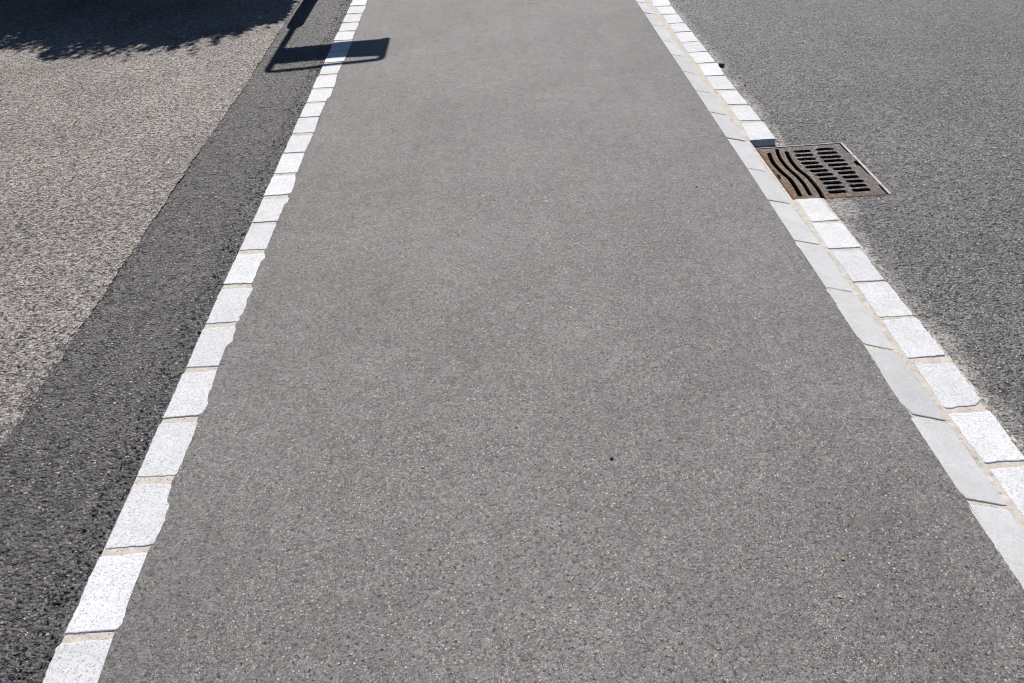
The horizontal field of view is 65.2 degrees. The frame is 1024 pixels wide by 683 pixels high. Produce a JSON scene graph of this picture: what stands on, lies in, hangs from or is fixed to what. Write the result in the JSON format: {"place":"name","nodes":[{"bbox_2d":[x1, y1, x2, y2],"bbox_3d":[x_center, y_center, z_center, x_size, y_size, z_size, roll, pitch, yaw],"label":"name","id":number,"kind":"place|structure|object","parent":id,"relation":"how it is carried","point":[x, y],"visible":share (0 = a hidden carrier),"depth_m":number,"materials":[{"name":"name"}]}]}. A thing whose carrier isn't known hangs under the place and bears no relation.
{"place":"outdoors","nodes":[
{"label":"outdoors","id":0,"kind":"place"},
{"bbox_2d":[0,0,298,446],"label":"old road","id":1,"kind":"structure","parent":0,"point":[71,177],"depth_m":4.54,"materials":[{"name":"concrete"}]},
{"bbox_2d":[0,0,351,682],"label":"asphalt strip","id":2,"kind":"object","parent":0,"point":[59,457],"visible":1,"depth_m":2.74,"materials":[{"name":"grey asphalt"}]},
{"bbox_2d":[0,0,366,682],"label":"asphalt crumbs","id":3,"kind":"object","parent":2,"relation":"on","point":[50,654],"visible":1,"depth_m":2.49,"materials":[{"name":"black asphalt"}]},
{"bbox_2d":[61,5,365,643],"bbox_3d":[-1.119,-1.000,4.175,0.153,0.001,64.000,-4,37,0],"label":"mortar bed","id":4,"kind":"object","parent":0,"point":[80,637],"visible":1,"depth_m":2.49,"materials":[{"name":"beige concrete"}]},
{"bbox_2d":[42,639,111,682],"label":"granite sett","id":5,"kind":"object","parent":4,"relation":"on","point":[81,662],"visible":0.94,"depth_m":1.83,"materials":[{"name":"white stone"}]},
{"bbox_2d":[65,553,146,634],"bbox_3d":[-0.998,0.655,2.011,0.142,0.092,0.235,-4,37,0],"label":"granite sett","id":6,"kind":"object","parent":4,"relation":"on","point":[105,597],"visible":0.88,"depth_m":1.98,"materials":[{"name":"white stone"}]},
{"bbox_2d":[105,484,171,548],"bbox_3d":[-1.005,0.506,2.212,0.141,0.092,0.231,-4,37,0],"label":"granite sett","id":7,"kind":"object","parent":4,"relation":"on","point":[140,520],"visible":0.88,"depth_m":2.17,"materials":[{"name":"white stone"}]},
{"bbox_2d":[137,422,197,476],"bbox_3d":[-1.025,0.355,2.417,0.129,0.093,0.235,-4,37,0],"label":"granite sett","id":8,"kind":"object","parent":4,"relation":"on","point":[167,450],"visible":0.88,"depth_m":2.38,"materials":[{"name":"white stone"}]},
{"bbox_2d":[162,371,215,418],"bbox_3d":[-1.034,0.203,2.622,0.135,0.092,0.235,-4,37,0],"label":"granite sett","id":9,"kind":"object","parent":4,"relation":"on","point":[190,396],"visible":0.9,"depth_m":2.58,"materials":[{"name":"white stone"}]},
{"bbox_2d":[186,326,235,367],"bbox_3d":[-1.044,0.052,2.826,0.139,0.091,0.238,-4,37,0],"label":"granite sett","id":10,"kind":"object","parent":4,"relation":"on","point":[211,345],"visible":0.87,"depth_m":2.80,"materials":[{"name":"white stone"}]},
{"bbox_2d":[206,288,252,323],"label":"granite sett","id":11,"kind":"object","parent":4,"relation":"on","point":[229,306],"visible":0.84,"depth_m":3.00,"materials":[{"name":"white stone"}]},
{"bbox_2d":[223,253,264,284],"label":"granite sett","id":12,"kind":"object","parent":4,"relation":"on","point":[244,269],"visible":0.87,"depth_m":3.21,"materials":[{"name":"white stone"}]},
{"bbox_2d":[240,224,275,250],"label":"granite sett","id":13,"kind":"object","parent":4,"relation":"on","point":[257,237],"visible":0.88,"depth_m":3.42,"materials":[{"name":"white stone"}]},
{"bbox_2d":[252,198,288,222],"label":"granite sett","id":14,"kind":"object","parent":4,"relation":"on","point":[269,210],"visible":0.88,"depth_m":3.62,"materials":[{"name":"white stone"}]},
{"bbox_2d":[263,175,295,196],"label":"granite sett","id":15,"kind":"object","parent":4,"relation":"on","point":[280,185],"visible":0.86,"depth_m":3.83,"materials":[{"name":"white stone"}]},
{"bbox_2d":[275,153,303,173],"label":"granite sett","id":16,"kind":"object","parent":4,"relation":"on","point":[289,163],"visible":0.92,"depth_m":4.03,"materials":[{"name":"white stone"}]},
{"bbox_2d":[284,135,312,152],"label":"granite sett","id":17,"kind":"object","parent":4,"relation":"on","point":[297,144],"visible":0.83,"depth_m":4.23,"materials":[{"name":"white stone"}]},
{"bbox_2d":[293,117,318,133],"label":"granite sett","id":18,"kind":"object","parent":4,"relation":"on","point":[305,125],"visible":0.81,"depth_m":4.44,"materials":[{"name":"white stone"}]},
{"bbox_2d":[299,103,324,117],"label":"granite sett","id":19,"kind":"object","parent":4,"relation":"on","point":[313,110],"visible":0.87,"depth_m":4.62,"materials":[{"name":"white stone"}]},
{"bbox_2d":[307,89,332,102],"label":"granite sett","id":20,"kind":"object","parent":4,"relation":"on","point":[322,95],"visible":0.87,"depth_m":4.82,"materials":[{"name":"white stone"}]},
{"bbox_2d":[313,75,336,87],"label":"granite sett","id":21,"kind":"object","parent":4,"relation":"on","point":[325,81],"visible":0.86,"depth_m":5.02,"materials":[{"name":"white stone"}]},
{"bbox_2d":[319,63,342,74],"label":"granite sett","id":22,"kind":"object","parent":4,"relation":"on","point":[333,68],"visible":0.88,"depth_m":5.23,"materials":[{"name":"white stone"}]},
{"bbox_2d":[325,51,347,62],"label":"granite sett","id":23,"kind":"object","parent":4,"relation":"on","point":[331,57],"visible":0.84,"depth_m":5.42,"materials":[{"name":"white stone"}]},
{"bbox_2d":[329,41,351,51],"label":"granite sett","id":24,"kind":"object","parent":4,"relation":"on","point":[341,46],"visible":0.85,"depth_m":5.62,"materials":[{"name":"white stone"}]},
{"bbox_2d":[334,32,354,40],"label":"granite sett","id":25,"kind":"object","parent":4,"relation":"on","point":[340,36],"visible":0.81,"depth_m":5.82,"materials":[{"name":"white stone"}]},
{"bbox_2d":[339,23,358,30],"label":"granite sett","id":26,"kind":"object","parent":4,"relation":"on","point":[349,27],"visible":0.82,"depth_m":6.01,"materials":[{"name":"white stone"}]},
{"bbox_2d":[343,14,361,22],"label":"granite sett","id":27,"kind":"object","parent":4,"relation":"on","point":[351,18],"visible":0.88,"depth_m":6.20,"materials":[{"name":"white stone"}]},
{"bbox_2d":[346,6,365,13],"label":"granite sett","id":28,"kind":"object","parent":4,"relation":"on","point":[355,10],"visible":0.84,"depth_m":6.40,"materials":[{"name":"white stone"}]},
{"bbox_2d":[350,0,366,5],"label":"granite sett","id":29,"kind":"object","parent":4,"relation":"on","point":[358,2],"visible":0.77,"depth_m":6.58,"materials":[{"name":"white stone"}]},
{"bbox_2d":[97,0,1023,682],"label":"footpath","id":30,"kind":"structure","parent":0,"point":[731,544],"depth_m":2.37,"materials":[{"name":"grey asphalt"}]},
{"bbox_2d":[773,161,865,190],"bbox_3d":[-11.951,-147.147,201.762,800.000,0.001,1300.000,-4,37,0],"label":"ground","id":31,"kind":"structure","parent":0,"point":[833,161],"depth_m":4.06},
{"bbox_2d":[639,0,1023,529],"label":"mortar bed","id":32,"kind":"object","parent":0,"point":[911,364],"visible":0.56,"depth_m":2.73,"materials":[{"name":"beige concrete"}]},
{"bbox_2d":[637,2,654,13],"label":"kerb stone","id":33,"kind":"object","parent":32,"relation":"on","point":[645,7],"visible":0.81,"depth_m":6.08,"materials":[{"name":"grey stone"}]},
{"bbox_2d":[645,13,662,26],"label":"kerb stone","id":34,"kind":"object","parent":32,"relation":"on","point":[653,19],"visible":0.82,"depth_m":5.82,"materials":[{"name":"grey stone"}]},
{"bbox_2d":[652,0,670,6],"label":"granite sett","id":35,"kind":"object","parent":32,"relation":"on","point":[661,3],"visible":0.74,"depth_m":6.22,"materials":[{"name":"white stone"}]},
{"bbox_2d":[652,25,673,41],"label":"kerb stone","id":36,"kind":"object","parent":32,"relation":"on","point":[663,34],"visible":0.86,"depth_m":5.54,"materials":[{"name":"grey stone"}]},
{"bbox_2d":[656,6,676,13],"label":"granite sett","id":37,"kind":"object","parent":32,"relation":"on","point":[667,10],"visible":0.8,"depth_m":6.05,"materials":[{"name":"white stone"}]},
{"bbox_2d":[662,40,683,55],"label":"kerb stone","id":38,"kind":"object","parent":32,"relation":"on","point":[673,48],"visible":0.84,"depth_m":5.26,"materials":[{"name":"grey stone"}]},
{"bbox_2d":[662,14,683,23],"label":"granite sett","id":39,"kind":"object","parent":32,"relation":"on","point":[672,18],"visible":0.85,"depth_m":5.86,"materials":[{"name":"white stone"}]},
{"bbox_2d":[669,23,690,31],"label":"granite sett","id":40,"kind":"object","parent":32,"relation":"on","point":[680,27],"visible":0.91,"depth_m":5.67,"materials":[{"name":"white stone"}]},
{"bbox_2d":[672,55,695,73],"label":"kerb stone","id":41,"kind":"object","parent":32,"relation":"on","point":[684,64],"visible":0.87,"depth_m":5.00,"materials":[{"name":"grey stone"}]},
{"bbox_2d":[675,32,698,41],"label":"granite sett","id":42,"kind":"object","parent":32,"relation":"on","point":[686,37],"visible":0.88,"depth_m":5.49,"materials":[{"name":"white stone"}]},
{"bbox_2d":[681,41,706,51],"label":"granite sett","id":43,"kind":"object","parent":32,"relation":"on","point":[696,46],"visible":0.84,"depth_m":5.31,"materials":[{"name":"white stone"}]},
{"bbox_2d":[684,72,709,92],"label":"kerb stone","id":44,"kind":"object","parent":32,"relation":"on","point":[697,82],"visible":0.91,"depth_m":4.73,"materials":[{"name":"grey stone"}]},
{"bbox_2d":[689,52,714,62],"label":"granite sett","id":45,"kind":"object","parent":32,"relation":"on","point":[701,57],"visible":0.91,"depth_m":5.12,"materials":[{"name":"white stone"}]},
{"bbox_2d":[696,91,726,114],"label":"kerb stone","id":46,"kind":"object","parent":32,"relation":"on","point":[710,101],"visible":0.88,"depth_m":4.45,"materials":[{"name":"grey stone"}]},
{"bbox_2d":[699,63,723,75],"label":"granite sett","id":47,"kind":"object","parent":32,"relation":"on","point":[712,69],"visible":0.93,"depth_m":4.93,"materials":[{"name":"white stone"}]},
{"bbox_2d":[706,76,734,89],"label":"granite sett","id":48,"kind":"object","parent":32,"relation":"on","point":[719,82],"visible":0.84,"depth_m":4.74,"materials":[{"name":"white stone"}]},
{"bbox_2d":[711,113,745,140],"bbox_3d":[1.125,-1.087,4.204,0.120,0.124,0.354,-4,37,0],"label":"kerb stone","id":49,"kind":"object","parent":32,"relation":"on","point":[728,127],"visible":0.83,"depth_m":4.16,"materials":[{"name":"grey stone"}]},
{"bbox_2d":[718,91,747,104],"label":"granite sett","id":50,"kind":"object","parent":32,"relation":"on","point":[732,97],"visible":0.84,"depth_m":4.53,"materials":[{"name":"white stone"}]},
{"bbox_2d":[729,105,760,120],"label":"granite sett","id":51,"kind":"object","parent":32,"relation":"on","point":[744,113],"visible":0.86,"depth_m":4.34,"materials":[{"name":"white stone"}]},
{"bbox_2d":[728,139,765,171],"bbox_3d":[1.150,-0.871,3.915,0.140,0.128,0.356,-4,37,0],"label":"kerb stone","id":52,"kind":"object","parent":32,"relation":"on","point":[746,153],"visible":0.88,"depth_m":3.88,"materials":[{"name":"grey stone"}]},
{"bbox_2d":[741,122,775,145],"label":"granite sett","id":53,"kind":"object","parent":32,"relation":"on","point":[759,134],"visible":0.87,"depth_m":4.11,"materials":[{"name":"white stone"}]},
{"bbox_2d":[748,169,790,203],"bbox_3d":[1.166,-0.665,3.636,0.141,0.127,0.325,-4,37,0],"label":"kerb stone","id":54,"kind":"object","parent":32,"relation":"on","point":[769,186],"visible":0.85,"depth_m":3.60,"materials":[{"name":"grey stone"}]},
{"bbox_2d":[770,202,819,244],"bbox_3d":[1.172,-0.463,3.359,0.124,0.121,0.354,-4,37,0],"label":"kerb stone","id":55,"kind":"object","parent":32,"relation":"on","point":[798,229],"visible":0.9,"depth_m":3.31,"materials":[{"name":"grey stone"}]},
{"bbox_2d":[796,198,837,221],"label":"granite sett","id":56,"kind":"object","parent":32,"relation":"on","point":[816,209],"visible":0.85,"depth_m":3.43,"materials":[{"name":"white stone"}]},
{"bbox_2d":[796,242,852,291],"bbox_3d":[1.188,-0.253,3.075,0.126,0.123,0.341,-4,37,0],"label":"kerb stone","id":57,"kind":"object","parent":32,"relation":"on","point":[823,265],"visible":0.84,"depth_m":3.04,"materials":[{"name":"grey stone"}]},
{"bbox_2d":[812,223,859,248],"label":"granite sett","id":58,"kind":"object","parent":32,"relation":"on","point":[835,235],"visible":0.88,"depth_m":3.25,"materials":[{"name":"white stone"}]},
{"bbox_2d":[832,250,884,281],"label":"granite sett","id":59,"kind":"object","parent":32,"relation":"on","point":[857,266],"visible":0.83,"depth_m":3.06,"materials":[{"name":"white stone"}]},
{"bbox_2d":[827,289,894,349],"bbox_3d":[1.203,-0.045,2.793,0.127,0.124,0.348,-4,37,0],"label":"kerb stone","id":60,"kind":"object","parent":32,"relation":"on","point":[860,320],"visible":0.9,"depth_m":2.75,"materials":[{"name":"grey stone"}]},
{"bbox_2d":[856,282,912,317],"bbox_3d":[1.339,-0.117,2.903,0.131,0.093,0.221,-4,37,0],"label":"granite sett","id":61,"kind":"object","parent":32,"relation":"on","point":[883,299],"visible":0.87,"depth_m":2.87,"materials":[{"name":"white stone"}]},
{"bbox_2d":[866,348,946,420],"bbox_3d":[1.218,0.162,2.513,0.127,0.123,0.340,-4,37,0],"label":"kerb stone","id":62,"kind":"object","parent":32,"relation":"on","point":[910,393],"visible":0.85,"depth_m":2.47,"materials":[{"name":"grey stone"}]},
{"bbox_2d":[883,318,944,358],"bbox_3d":[1.349,0.020,2.719,0.136,0.092,0.225,-4,37,0],"label":"granite sett","id":63,"kind":"object","parent":32,"relation":"on","point":[912,337],"visible":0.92,"depth_m":2.68,"materials":[{"name":"white stone"}]},
{"bbox_2d":[915,363,980,408],"bbox_3d":[1.362,0.169,2.517,0.136,0.091,0.218,-4,37,0],"label":"granite sett","id":64,"kind":"object","parent":32,"relation":"on","point":[949,386],"visible":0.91,"depth_m":2.48,"materials":[{"name":"white stone"}]},
{"bbox_2d":[911,418,1006,505],"bbox_3d":[1.233,0.362,2.242,0.127,0.125,0.327,-4,37,0],"label":"kerb stone","id":65,"kind":"object","parent":32,"relation":"on","point":[966,475],"visible":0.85,"depth_m":2.20,"materials":[{"name":"grey stone"}]},
{"bbox_2d":[949,411,1023,463],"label":"granite sett","id":66,"kind":"object","parent":32,"relation":"on","point":[986,436],"visible":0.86,"depth_m":2.30,"materials":[{"name":"white stone"}]},
{"bbox_2d":[969,504,1023,588],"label":"kerb stone","id":67,"kind":"object","parent":32,"relation":"on","point":[1003,530],"visible":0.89,"depth_m":2.00,"materials":[{"name":"grey stone"}]},
{"bbox_2d":[990,466,1023,516],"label":"granite sett","id":68,"kind":"object","parent":32,"relation":"on","point":[1010,481],"visible":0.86,"depth_m":2.16,"materials":[{"name":"white stone"}]},
{"bbox_2d":[669,0,1023,454],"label":"road","id":69,"kind":"structure","parent":0,"point":[976,94],"depth_m":4.13,"materials":[{"name":"grey asphalt"}]},
{"bbox_2d":[0,1,1023,682],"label":"loose grit","id":70,"kind":"object","parent":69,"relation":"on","point":[554,399],"visible":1,"depth_m":2.85,"materials":[{"name":"grey gravel"}]},
{"bbox_2d":[756,142,890,199],"bbox_3d":[1.482,-0.597,3.977,0.442,0.554,0.595,-4,37,0],"label":"gully grate","id":71,"kind":"object","parent":69,"relation":"in","point":[795,180],"visible":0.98,"depth_m":3.84,"materials":[{"name":"metal"}]}
]}

